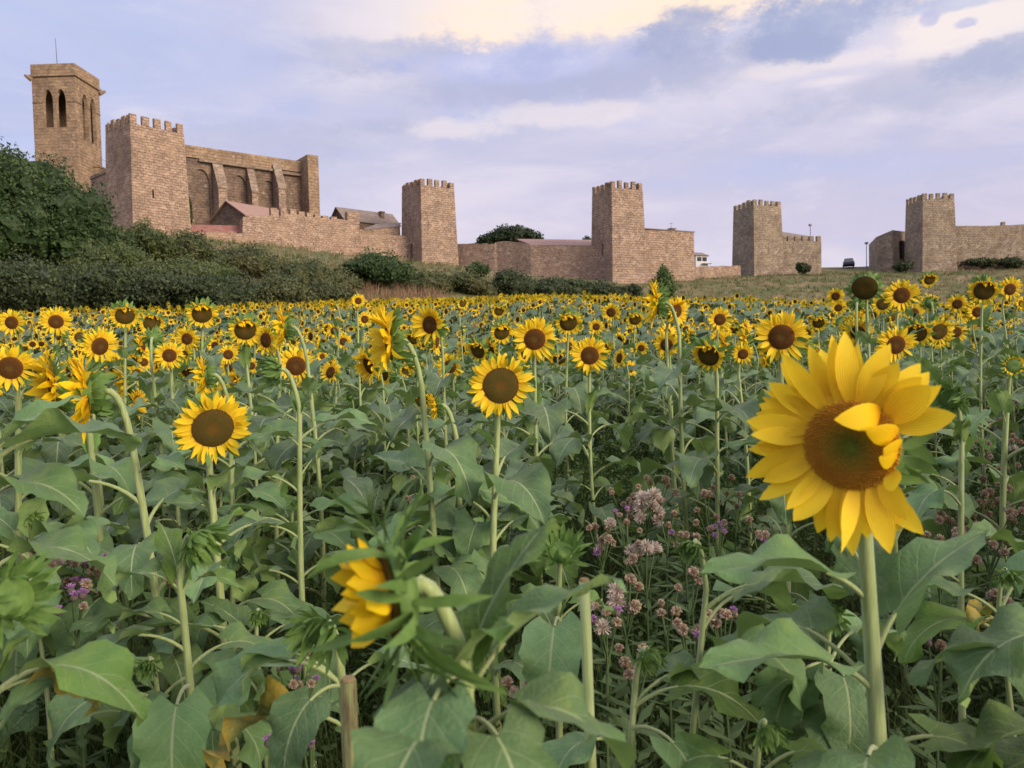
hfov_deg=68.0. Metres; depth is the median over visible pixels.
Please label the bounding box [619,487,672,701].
thistle
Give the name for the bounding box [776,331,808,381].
sunflower
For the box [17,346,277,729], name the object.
sunflower
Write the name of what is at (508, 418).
sunflower
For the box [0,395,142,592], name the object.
sunflower
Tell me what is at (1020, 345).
sunflower
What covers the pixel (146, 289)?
bush
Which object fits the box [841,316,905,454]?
sunflower
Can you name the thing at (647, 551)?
thistle
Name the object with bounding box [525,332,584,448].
sunflower
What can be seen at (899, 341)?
sunflower
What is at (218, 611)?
sunflower
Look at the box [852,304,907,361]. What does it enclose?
sunflower
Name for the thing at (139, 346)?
sunflower
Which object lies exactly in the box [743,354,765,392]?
sunflower
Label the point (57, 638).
sunflower
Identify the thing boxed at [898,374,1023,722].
sunflower
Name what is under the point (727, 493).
thistle
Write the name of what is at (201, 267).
bush
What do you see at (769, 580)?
sunflower
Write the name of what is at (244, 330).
sunflower
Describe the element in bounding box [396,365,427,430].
sunflower
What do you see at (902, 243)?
door
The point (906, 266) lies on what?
bush
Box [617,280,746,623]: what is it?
sunflower
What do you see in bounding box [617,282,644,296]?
bush
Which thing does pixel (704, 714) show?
thistle
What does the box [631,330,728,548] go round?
sunflower
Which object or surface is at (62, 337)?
sunflower
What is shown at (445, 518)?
sunflower
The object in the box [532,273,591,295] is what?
bush
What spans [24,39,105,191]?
bell tower
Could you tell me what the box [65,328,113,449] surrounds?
sunflower
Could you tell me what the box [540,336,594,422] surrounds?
sunflower
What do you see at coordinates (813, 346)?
sunflower
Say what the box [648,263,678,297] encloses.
conifer
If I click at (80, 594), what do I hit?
thistle
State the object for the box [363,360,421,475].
sunflower
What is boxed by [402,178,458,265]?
wall tower
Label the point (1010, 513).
thistle
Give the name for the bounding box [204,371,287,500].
sunflower
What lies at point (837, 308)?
sunflower
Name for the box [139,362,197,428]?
sunflower
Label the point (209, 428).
sunflower
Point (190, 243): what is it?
bush
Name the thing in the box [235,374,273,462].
sunflower
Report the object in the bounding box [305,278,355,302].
bush
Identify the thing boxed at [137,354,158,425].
sunflower
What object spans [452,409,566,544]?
sunflower
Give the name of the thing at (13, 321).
sunflower
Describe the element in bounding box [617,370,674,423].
sunflower
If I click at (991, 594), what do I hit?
thistle
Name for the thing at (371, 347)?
sunflower
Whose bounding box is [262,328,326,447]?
sunflower
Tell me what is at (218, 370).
sunflower
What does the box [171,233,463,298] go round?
dry bank grass
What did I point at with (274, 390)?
sunflower
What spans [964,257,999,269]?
bush
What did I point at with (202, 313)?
sunflower
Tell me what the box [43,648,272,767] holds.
sunflower
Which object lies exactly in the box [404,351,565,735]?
sunflower
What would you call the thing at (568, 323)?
sunflower
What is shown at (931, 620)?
sunflower
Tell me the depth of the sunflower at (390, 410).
4.30 m
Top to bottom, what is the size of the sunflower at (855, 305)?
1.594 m
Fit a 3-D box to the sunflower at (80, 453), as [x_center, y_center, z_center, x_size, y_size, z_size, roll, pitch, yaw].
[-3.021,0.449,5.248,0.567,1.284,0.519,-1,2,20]
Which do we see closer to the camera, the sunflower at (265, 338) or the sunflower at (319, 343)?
the sunflower at (265, 338)
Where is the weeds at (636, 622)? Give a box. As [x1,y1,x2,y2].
[0,390,1023,767]
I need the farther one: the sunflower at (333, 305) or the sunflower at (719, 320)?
the sunflower at (333, 305)
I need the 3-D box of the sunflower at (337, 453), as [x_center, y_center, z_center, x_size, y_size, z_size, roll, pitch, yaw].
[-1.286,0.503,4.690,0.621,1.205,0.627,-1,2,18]
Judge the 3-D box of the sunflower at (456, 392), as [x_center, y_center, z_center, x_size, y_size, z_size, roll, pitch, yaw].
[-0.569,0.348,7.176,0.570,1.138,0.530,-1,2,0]
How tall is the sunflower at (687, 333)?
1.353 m
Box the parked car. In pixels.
[843,258,854,266]
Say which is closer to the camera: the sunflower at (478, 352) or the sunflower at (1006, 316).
the sunflower at (478, 352)
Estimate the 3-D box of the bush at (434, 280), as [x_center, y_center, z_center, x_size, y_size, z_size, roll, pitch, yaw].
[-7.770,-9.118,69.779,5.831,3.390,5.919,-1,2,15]
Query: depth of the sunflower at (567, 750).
1.17 m
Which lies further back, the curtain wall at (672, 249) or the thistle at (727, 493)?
the curtain wall at (672, 249)
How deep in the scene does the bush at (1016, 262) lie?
118.13 m
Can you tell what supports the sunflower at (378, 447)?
on the ground at (718, 286)
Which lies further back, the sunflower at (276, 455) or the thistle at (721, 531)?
the sunflower at (276, 455)
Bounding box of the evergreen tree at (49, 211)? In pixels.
[0,136,142,269]
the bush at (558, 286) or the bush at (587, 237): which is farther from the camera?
the bush at (587, 237)
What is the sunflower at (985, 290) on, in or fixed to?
on the ground at (718, 286)
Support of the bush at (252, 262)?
on the ground at (718, 286)
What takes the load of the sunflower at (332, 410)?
on the ground at (718, 286)
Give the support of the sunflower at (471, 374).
on the ground at (718, 286)
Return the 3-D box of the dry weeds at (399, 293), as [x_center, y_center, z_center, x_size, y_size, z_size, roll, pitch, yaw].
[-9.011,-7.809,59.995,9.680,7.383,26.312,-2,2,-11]
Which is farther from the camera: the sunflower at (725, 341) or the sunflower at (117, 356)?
the sunflower at (117, 356)
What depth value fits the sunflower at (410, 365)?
6.22 m
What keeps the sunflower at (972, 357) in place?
on the ground at (718, 286)
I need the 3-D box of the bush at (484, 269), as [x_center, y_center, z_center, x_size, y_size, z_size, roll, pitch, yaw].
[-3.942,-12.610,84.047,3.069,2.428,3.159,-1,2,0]
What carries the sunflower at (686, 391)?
on the ground at (718, 286)
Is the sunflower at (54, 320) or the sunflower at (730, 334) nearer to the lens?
the sunflower at (54, 320)
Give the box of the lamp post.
[864,242,867,269]
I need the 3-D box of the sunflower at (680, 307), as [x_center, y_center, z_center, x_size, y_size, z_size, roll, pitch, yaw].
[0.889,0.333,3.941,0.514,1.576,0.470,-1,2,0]
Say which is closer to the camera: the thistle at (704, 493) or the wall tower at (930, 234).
the thistle at (704, 493)
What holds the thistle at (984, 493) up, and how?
on the ground at (718, 286)
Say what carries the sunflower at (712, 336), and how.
on the ground at (718, 286)
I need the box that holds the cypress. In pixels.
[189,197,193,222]
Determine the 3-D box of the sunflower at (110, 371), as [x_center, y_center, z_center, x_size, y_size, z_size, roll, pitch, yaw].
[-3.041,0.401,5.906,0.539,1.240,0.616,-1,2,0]
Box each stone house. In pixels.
[208,200,296,227]
[332,207,400,230]
[517,239,590,245]
[694,252,712,266]
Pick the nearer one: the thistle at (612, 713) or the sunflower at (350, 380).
the thistle at (612, 713)
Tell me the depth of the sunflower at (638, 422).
6.73 m
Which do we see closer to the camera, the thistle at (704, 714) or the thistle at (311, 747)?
the thistle at (311, 747)
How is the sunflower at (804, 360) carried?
on the ground at (718, 286)
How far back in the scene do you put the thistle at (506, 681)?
1.46 m
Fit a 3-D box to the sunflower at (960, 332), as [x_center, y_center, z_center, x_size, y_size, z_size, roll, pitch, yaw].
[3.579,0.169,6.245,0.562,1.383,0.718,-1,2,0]
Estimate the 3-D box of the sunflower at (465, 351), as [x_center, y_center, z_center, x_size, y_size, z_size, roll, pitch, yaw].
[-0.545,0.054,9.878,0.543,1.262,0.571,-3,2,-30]
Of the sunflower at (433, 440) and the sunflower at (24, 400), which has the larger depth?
the sunflower at (24, 400)
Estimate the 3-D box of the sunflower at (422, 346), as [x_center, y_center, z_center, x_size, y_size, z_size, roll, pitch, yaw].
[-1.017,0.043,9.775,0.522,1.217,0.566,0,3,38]
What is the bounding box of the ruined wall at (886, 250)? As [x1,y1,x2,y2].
[869,230,904,270]
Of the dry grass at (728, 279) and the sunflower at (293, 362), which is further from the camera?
the dry grass at (728, 279)
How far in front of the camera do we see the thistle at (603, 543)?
2.41 m
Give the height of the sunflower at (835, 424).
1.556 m
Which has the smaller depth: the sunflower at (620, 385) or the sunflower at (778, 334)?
the sunflower at (778, 334)
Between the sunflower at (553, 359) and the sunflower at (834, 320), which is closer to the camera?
the sunflower at (553, 359)
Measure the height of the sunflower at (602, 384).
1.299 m
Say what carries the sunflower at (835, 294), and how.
on the ground at (718, 286)
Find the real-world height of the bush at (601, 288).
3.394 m
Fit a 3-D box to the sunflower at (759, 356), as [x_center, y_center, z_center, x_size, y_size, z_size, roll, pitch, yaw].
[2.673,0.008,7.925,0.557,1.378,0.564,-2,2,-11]
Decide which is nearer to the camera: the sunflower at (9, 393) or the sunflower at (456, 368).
the sunflower at (456, 368)
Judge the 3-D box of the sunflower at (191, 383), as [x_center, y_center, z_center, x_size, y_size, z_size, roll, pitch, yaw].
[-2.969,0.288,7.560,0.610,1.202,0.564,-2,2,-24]
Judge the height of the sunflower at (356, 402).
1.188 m
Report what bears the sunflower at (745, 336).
on the ground at (718, 286)
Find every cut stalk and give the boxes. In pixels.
[340,675,357,767]
[579,577,596,767]
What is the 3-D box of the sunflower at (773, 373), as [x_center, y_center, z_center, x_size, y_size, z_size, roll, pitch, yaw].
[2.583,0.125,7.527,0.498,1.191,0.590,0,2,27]
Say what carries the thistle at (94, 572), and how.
on the ground at (718, 286)
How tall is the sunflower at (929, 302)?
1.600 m
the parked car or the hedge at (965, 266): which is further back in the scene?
the parked car
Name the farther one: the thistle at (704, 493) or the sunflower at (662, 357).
the sunflower at (662, 357)
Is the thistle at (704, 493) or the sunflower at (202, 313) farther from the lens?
the sunflower at (202, 313)
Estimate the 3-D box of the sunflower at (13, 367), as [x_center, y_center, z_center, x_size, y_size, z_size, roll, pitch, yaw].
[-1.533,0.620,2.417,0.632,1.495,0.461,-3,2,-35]
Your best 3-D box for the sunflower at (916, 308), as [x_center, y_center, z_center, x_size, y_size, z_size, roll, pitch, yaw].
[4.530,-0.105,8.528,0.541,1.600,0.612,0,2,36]
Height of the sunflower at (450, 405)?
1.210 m
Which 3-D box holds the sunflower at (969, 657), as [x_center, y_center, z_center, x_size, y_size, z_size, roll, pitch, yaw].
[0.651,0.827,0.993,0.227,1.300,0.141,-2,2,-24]
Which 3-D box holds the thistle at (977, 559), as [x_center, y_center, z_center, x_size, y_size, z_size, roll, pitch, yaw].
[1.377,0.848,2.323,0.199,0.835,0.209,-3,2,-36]
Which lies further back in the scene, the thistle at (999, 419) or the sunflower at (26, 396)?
the sunflower at (26, 396)
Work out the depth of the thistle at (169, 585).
2.01 m
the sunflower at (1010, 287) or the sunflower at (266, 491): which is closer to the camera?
the sunflower at (266, 491)
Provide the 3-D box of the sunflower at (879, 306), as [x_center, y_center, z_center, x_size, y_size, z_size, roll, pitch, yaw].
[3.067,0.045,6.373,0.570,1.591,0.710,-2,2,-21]
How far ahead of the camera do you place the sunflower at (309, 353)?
8.42 m
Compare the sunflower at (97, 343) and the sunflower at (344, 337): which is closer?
the sunflower at (97, 343)
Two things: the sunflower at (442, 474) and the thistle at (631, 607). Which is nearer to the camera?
the thistle at (631, 607)
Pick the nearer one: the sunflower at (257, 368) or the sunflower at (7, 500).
the sunflower at (7, 500)
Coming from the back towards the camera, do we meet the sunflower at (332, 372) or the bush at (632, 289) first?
the bush at (632, 289)
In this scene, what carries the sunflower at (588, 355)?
on the ground at (718, 286)
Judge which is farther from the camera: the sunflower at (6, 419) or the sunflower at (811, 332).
the sunflower at (811, 332)
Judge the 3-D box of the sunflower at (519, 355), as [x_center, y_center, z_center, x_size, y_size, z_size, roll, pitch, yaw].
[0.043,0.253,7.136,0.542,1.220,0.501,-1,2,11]
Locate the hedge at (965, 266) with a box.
[957,260,1023,270]
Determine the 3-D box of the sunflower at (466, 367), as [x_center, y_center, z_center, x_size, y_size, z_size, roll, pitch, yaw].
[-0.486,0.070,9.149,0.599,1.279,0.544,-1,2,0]
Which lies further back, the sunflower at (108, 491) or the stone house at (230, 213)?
the stone house at (230, 213)
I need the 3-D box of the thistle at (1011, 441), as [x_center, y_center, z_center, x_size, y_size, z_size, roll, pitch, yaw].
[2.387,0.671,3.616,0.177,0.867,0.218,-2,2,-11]
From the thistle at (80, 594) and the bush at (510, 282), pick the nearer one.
the thistle at (80, 594)
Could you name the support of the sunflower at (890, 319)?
on the ground at (718, 286)
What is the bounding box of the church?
[185,145,319,224]
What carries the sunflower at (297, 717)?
on the ground at (718, 286)
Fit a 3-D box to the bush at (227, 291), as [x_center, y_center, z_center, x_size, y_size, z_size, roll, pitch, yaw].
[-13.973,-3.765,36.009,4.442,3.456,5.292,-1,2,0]
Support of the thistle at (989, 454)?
on the ground at (718, 286)
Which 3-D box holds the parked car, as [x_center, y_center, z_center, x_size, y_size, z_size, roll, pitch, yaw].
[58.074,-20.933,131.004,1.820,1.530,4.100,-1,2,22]
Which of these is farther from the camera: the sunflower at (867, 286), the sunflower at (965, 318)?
the sunflower at (965, 318)
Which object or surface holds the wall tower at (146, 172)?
on the ground at (718, 286)
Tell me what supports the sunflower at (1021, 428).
on the ground at (718, 286)
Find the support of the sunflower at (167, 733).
on the ground at (718, 286)
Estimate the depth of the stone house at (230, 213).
94.22 m
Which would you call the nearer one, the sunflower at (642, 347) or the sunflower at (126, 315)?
the sunflower at (126, 315)
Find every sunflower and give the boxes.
[0,309,53,472]
[0,343,114,767]
[0,347,205,767]
[0,371,34,474]
[0,378,54,463]
[0,385,41,511]
[0,390,30,436]
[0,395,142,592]
[0,432,60,558]
[0,507,129,767]
[0,548,151,729]
[2,388,14,422]
[6,400,124,522]
[9,359,39,456]
[10,360,69,436]
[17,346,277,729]
[20,306,112,473]
[29,326,157,596]
[29,358,110,499]
[38,559,193,724]
[39,350,55,364]
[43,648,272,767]
[50,330,107,422]
[63,389,188,544]
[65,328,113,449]
[79,357,149,443]
[85,298,179,497]
[85,506,279,767]
[95,348,161,469]
[97,333,176,428]
[98,363,196,517]
[102,309,191,514]
[108,364,150,444]
[110,352,135,387]
[112,324,207,595]
[116,389,314,767]
[124,355,322,675]
[125,342,226,559]
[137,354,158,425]
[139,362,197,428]
[147,595,358,767]
[148,343,214,465]
[153,359,167,393]
[159,357,199,488]
[160,297,254,525]
[162,326,214,470]
[168,381,285,546]
[179,339,232,386]
[187,355,243,440]
[197,344,248,461]
[202,601,433,767]
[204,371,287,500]
[211,324,336,636]
[217,310,293,592]
[217,493,368,742]
[218,360,262,441]
[221,348,376,767]
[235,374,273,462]
[236,342,254,405]
[240,358,262,405]
[242,345,354,567]
[246,345,308,466]
[252,342,293,411]
[256,303,378,638]
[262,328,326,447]
[267,377,367,522]
[291,376,357,499]
[300,350,332,401]
[303,469,636,767]
[304,360,364,478]
[307,352,342,419]
[307,393,393,516]
[307,507,457,691]
[312,299,360,430]
[315,339,338,394]
[322,323,358,404]
[322,355,361,433]
[327,333,375,413]
[328,294,395,474]
[340,311,376,417]
[342,346,440,527]
[349,338,387,403]
[353,374,405,470]
[361,381,453,575]
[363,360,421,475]
[363,372,448,510]
[367,301,525,709]
[373,359,422,433]
[374,394,541,702]
[380,358,453,464]
[383,303,505,555]
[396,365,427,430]
[399,329,439,383]
[399,337,462,441]
[403,352,445,398]
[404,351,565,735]
[405,352,489,491]
[407,499,571,718]
[413,322,442,399]
[413,342,441,392]
[414,337,463,406]
[420,373,488,445]
[421,372,473,437]
[437,335,523,507]
[438,351,472,408]
[442,296,480,422]
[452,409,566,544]
[455,340,471,420]
[456,338,477,420]
[459,412,534,456]
[460,356,486,419]
[460,408,538,514]
[464,395,516,439]
[465,318,539,463]
[474,337,523,438]
[475,316,591,624]
[482,302,515,357]
[490,352,529,451]
[506,521,615,738]
[508,345,525,372]
[509,357,575,460]
[516,306,608,527]
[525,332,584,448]
[526,335,656,597]
[526,359,549,385]
[531,349,577,416]
[536,355,580,424]
[538,348,587,424]
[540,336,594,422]
[542,641,765,767]
[571,337,636,457]
[575,319,616,414]
[590,303,641,438]
[592,341,642,439]
[592,348,663,471]
[593,360,647,453]
[594,341,635,408]
[598,332,627,406]
[601,308,661,416]
[607,355,647,416]
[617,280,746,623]
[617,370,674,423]
[618,341,656,411]
[622,323,705,460]
[630,296,736,560]
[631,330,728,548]
[634,334,771,636]
[636,329,693,422]
[641,354,674,417]
[657,332,700,415]
[661,718,826,767]
[665,332,723,450]
[670,535,853,733]
[671,328,703,394]
[673,376,725,434]
[684,342,791,610]
[692,306,760,485]
[692,329,744,431]
[693,331,768,473]
[696,331,1002,767]
[700,311,843,650]
[701,327,746,389]
[721,319,768,430]
[721,323,758,401]
[724,327,777,454]
[731,339,759,402]
[733,600,906,767]
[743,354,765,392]
[744,355,804,388]
[748,344,785,389]
[748,352,785,410]
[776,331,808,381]
[786,339,818,384]
[797,338,809,371]
[798,312,831,362]
[801,323,840,364]
[802,325,814,366]
[805,341,820,530]
[806,343,828,372]
[819,287,846,348]
[820,301,846,345]
[822,312,872,351]
[824,324,976,742]
[831,314,845,326]
[836,312,866,351]
[837,297,912,495]
[837,320,866,353]
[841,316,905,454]
[843,271,933,538]
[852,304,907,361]
[853,294,906,367]
[862,309,879,351]
[862,309,915,352]
[870,308,938,384]
[871,287,955,383]
[875,278,943,541]
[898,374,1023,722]
[898,550,1023,736]
[902,303,925,319]
[903,317,980,489]
[907,602,1023,767]
[914,316,975,473]
[915,271,953,361]
[915,293,966,448]
[921,352,1023,709]
[927,330,985,464]
[928,294,994,406]
[933,301,993,400]
[934,320,991,438]
[938,313,962,356]
[942,303,1023,457]
[944,320,971,378]
[944,341,1004,404]
[946,273,1023,507]
[953,316,1017,426]
[954,276,1023,461]
[954,315,985,407]
[960,333,999,393]
[984,327,1022,422]
[987,296,1023,420]
[991,312,1022,388]
[1000,335,1023,403]
[1002,298,1023,420]
[1014,353,1023,446]
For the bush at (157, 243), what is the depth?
54.94 m
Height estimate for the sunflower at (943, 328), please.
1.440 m
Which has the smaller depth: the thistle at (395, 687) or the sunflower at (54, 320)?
the thistle at (395, 687)
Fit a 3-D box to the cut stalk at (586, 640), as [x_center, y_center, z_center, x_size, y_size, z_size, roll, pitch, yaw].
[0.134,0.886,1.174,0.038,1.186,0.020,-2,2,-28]
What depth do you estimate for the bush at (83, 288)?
32.58 m
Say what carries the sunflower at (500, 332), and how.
on the ground at (718, 286)
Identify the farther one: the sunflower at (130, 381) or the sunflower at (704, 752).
the sunflower at (130, 381)
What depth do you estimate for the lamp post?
126.91 m
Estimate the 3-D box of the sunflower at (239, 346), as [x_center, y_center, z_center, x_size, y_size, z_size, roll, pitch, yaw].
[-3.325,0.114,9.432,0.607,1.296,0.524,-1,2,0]
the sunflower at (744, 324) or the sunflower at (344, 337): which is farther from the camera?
the sunflower at (344, 337)
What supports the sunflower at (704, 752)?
on the ground at (718, 286)
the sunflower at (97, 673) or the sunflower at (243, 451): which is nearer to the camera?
the sunflower at (97, 673)
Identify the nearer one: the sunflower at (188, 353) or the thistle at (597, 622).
the thistle at (597, 622)
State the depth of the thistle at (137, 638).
2.11 m
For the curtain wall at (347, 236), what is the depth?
95.61 m
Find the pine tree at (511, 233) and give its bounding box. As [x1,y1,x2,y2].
[475,223,543,243]
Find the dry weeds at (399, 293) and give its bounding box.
[341,262,445,301]
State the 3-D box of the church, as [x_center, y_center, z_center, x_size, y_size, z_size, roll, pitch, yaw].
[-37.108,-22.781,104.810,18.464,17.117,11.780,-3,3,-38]
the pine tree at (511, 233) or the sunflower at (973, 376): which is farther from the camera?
the pine tree at (511, 233)
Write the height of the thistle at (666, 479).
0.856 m
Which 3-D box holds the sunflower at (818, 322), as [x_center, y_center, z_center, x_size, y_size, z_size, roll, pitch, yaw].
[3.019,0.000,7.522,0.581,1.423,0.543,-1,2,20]
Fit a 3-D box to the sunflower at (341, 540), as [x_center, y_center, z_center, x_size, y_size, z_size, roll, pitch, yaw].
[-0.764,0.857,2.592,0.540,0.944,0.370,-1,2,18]
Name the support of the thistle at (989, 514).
on the ground at (718, 286)
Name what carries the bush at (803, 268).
on the ground at (718, 286)
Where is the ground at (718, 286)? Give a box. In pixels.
[0,230,1023,767]
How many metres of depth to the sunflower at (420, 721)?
0.64 m
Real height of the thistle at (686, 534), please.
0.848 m
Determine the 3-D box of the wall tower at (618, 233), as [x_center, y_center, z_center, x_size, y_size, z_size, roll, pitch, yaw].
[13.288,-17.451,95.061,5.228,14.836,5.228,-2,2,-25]
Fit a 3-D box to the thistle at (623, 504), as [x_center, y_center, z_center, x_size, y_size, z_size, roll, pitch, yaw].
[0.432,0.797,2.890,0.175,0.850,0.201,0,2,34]
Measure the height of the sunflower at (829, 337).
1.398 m
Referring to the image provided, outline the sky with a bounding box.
[0,0,1023,266]
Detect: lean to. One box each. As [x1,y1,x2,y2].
[191,225,239,232]
[364,223,400,235]
[782,232,807,240]
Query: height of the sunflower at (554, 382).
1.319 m
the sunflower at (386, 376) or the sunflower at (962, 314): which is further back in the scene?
the sunflower at (962, 314)
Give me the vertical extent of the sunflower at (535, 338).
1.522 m
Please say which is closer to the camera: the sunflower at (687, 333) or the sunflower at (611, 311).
the sunflower at (611, 311)
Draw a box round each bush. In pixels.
[0,248,76,317]
[28,256,151,317]
[46,233,156,272]
[95,261,203,315]
[117,216,178,261]
[128,252,240,278]
[159,225,215,263]
[186,269,262,318]
[206,241,285,278]
[242,272,320,311]
[257,254,348,286]
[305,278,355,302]
[324,263,364,293]
[334,245,419,288]
[396,268,457,293]
[442,268,499,296]
[463,259,489,276]
[489,267,539,295]
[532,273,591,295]
[581,278,625,296]
[582,235,590,239]
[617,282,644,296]
[795,261,811,274]
[891,260,915,272]
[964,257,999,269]
[998,255,1023,268]
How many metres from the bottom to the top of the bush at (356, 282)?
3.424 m
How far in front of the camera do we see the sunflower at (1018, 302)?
7.46 m
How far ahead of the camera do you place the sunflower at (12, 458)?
4.57 m
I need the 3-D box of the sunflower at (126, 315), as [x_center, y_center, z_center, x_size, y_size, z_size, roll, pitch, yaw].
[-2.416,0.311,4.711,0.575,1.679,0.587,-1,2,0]
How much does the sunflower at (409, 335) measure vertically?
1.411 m
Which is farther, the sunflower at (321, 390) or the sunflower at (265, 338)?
the sunflower at (321, 390)
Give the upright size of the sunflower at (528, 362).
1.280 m
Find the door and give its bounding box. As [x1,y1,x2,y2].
[900,241,904,258]
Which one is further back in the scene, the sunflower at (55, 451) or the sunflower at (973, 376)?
the sunflower at (973, 376)
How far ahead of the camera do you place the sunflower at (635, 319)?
7.13 m
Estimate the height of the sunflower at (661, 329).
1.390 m
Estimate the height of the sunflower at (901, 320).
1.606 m
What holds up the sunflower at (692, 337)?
on the ground at (718, 286)
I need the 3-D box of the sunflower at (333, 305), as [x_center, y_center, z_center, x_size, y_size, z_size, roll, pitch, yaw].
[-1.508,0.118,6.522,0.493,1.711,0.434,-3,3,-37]
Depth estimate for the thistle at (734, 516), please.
2.88 m
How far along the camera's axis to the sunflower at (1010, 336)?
6.80 m
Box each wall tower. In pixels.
[105,113,190,234]
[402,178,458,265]
[591,180,647,283]
[732,199,783,275]
[904,193,957,271]
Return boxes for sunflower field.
[0,293,1023,412]
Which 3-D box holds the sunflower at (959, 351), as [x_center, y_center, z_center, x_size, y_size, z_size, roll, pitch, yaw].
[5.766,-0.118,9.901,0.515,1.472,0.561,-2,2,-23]
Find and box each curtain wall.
[90,170,105,220]
[192,208,408,260]
[458,241,596,279]
[645,223,694,280]
[694,266,740,278]
[783,236,821,274]
[956,222,1023,265]
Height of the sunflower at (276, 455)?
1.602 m
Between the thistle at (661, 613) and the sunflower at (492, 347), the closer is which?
the thistle at (661, 613)
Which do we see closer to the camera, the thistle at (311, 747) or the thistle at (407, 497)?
the thistle at (311, 747)
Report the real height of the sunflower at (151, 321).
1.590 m
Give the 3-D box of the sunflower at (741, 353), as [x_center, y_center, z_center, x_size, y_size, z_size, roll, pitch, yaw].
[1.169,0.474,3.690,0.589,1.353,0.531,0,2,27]
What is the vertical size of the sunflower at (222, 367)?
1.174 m
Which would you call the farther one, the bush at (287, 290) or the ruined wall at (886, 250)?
the ruined wall at (886, 250)
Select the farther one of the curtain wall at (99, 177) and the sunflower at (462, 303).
the curtain wall at (99, 177)
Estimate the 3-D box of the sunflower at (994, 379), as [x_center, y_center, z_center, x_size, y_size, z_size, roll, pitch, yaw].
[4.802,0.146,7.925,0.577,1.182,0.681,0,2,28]
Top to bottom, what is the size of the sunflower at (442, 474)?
1.290 m
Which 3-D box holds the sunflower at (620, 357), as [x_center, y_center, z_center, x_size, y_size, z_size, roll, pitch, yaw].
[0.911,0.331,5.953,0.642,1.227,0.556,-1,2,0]
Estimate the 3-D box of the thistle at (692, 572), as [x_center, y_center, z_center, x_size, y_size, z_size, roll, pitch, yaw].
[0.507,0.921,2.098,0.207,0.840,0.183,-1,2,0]
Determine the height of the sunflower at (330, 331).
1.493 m
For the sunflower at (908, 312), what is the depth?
6.95 m
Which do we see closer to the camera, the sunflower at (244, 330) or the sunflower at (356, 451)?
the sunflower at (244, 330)
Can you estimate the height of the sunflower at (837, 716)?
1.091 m
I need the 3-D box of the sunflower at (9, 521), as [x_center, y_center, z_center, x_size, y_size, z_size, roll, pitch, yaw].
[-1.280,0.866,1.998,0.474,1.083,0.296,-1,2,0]
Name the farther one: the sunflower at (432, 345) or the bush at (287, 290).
the bush at (287, 290)
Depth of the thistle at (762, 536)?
2.40 m
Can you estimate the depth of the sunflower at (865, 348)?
7.07 m
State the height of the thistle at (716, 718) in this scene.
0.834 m
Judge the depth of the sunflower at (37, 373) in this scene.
6.68 m
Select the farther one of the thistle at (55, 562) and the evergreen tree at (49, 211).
the evergreen tree at (49, 211)
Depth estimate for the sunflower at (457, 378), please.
8.73 m
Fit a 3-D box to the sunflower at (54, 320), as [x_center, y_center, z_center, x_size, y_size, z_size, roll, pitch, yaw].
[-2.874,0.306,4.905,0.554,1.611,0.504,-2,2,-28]
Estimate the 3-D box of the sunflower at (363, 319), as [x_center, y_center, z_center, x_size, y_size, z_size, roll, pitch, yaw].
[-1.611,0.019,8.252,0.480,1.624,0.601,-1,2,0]
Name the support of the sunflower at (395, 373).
on the ground at (718, 286)
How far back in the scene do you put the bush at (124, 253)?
44.63 m
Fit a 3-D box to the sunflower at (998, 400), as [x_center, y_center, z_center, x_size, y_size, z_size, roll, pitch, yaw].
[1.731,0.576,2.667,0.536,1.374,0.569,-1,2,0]
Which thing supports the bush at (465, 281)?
on the ground at (718, 286)
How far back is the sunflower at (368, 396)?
5.46 m
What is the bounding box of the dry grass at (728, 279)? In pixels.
[646,268,1023,303]
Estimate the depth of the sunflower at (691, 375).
8.05 m
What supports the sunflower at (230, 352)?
on the ground at (718, 286)
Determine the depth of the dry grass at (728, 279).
102.56 m
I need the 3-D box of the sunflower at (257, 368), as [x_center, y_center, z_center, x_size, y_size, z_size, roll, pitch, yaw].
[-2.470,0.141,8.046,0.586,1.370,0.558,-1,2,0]
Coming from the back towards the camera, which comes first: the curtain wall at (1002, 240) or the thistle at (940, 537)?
the curtain wall at (1002, 240)
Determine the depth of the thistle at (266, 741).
1.28 m
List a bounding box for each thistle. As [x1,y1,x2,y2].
[11,539,79,767]
[40,560,90,767]
[52,578,119,767]
[81,553,131,767]
[100,590,158,767]
[134,576,203,718]
[247,651,338,755]
[262,733,270,767]
[303,737,314,767]
[361,637,421,695]
[403,475,426,576]
[487,675,527,735]
[579,517,630,758]
[581,599,636,767]
[595,643,664,767]
[598,572,661,767]
[603,506,660,683]
[606,484,644,647]
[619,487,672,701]
[623,539,673,767]
[637,475,678,677]
[638,583,709,753]
[643,510,699,724]
[654,529,710,732]
[656,606,732,762]
[662,566,714,763]
[683,489,733,704]
[694,606,763,767]
[695,521,738,755]
[703,471,748,629]
[717,491,759,687]
[740,515,779,764]
[888,638,959,767]
[923,531,973,758]
[926,527,999,722]
[934,508,979,720]
[953,474,1013,617]
[962,588,1023,739]
[964,507,1023,701]
[965,424,1000,520]
[975,487,1023,692]
[980,547,1023,716]
[982,433,1023,555]
[986,400,1023,472]
[996,491,1023,601]
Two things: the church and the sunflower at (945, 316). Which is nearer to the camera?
the sunflower at (945, 316)
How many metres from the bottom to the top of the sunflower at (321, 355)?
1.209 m
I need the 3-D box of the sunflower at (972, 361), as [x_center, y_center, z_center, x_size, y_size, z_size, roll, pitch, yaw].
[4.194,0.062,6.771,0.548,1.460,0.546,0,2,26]

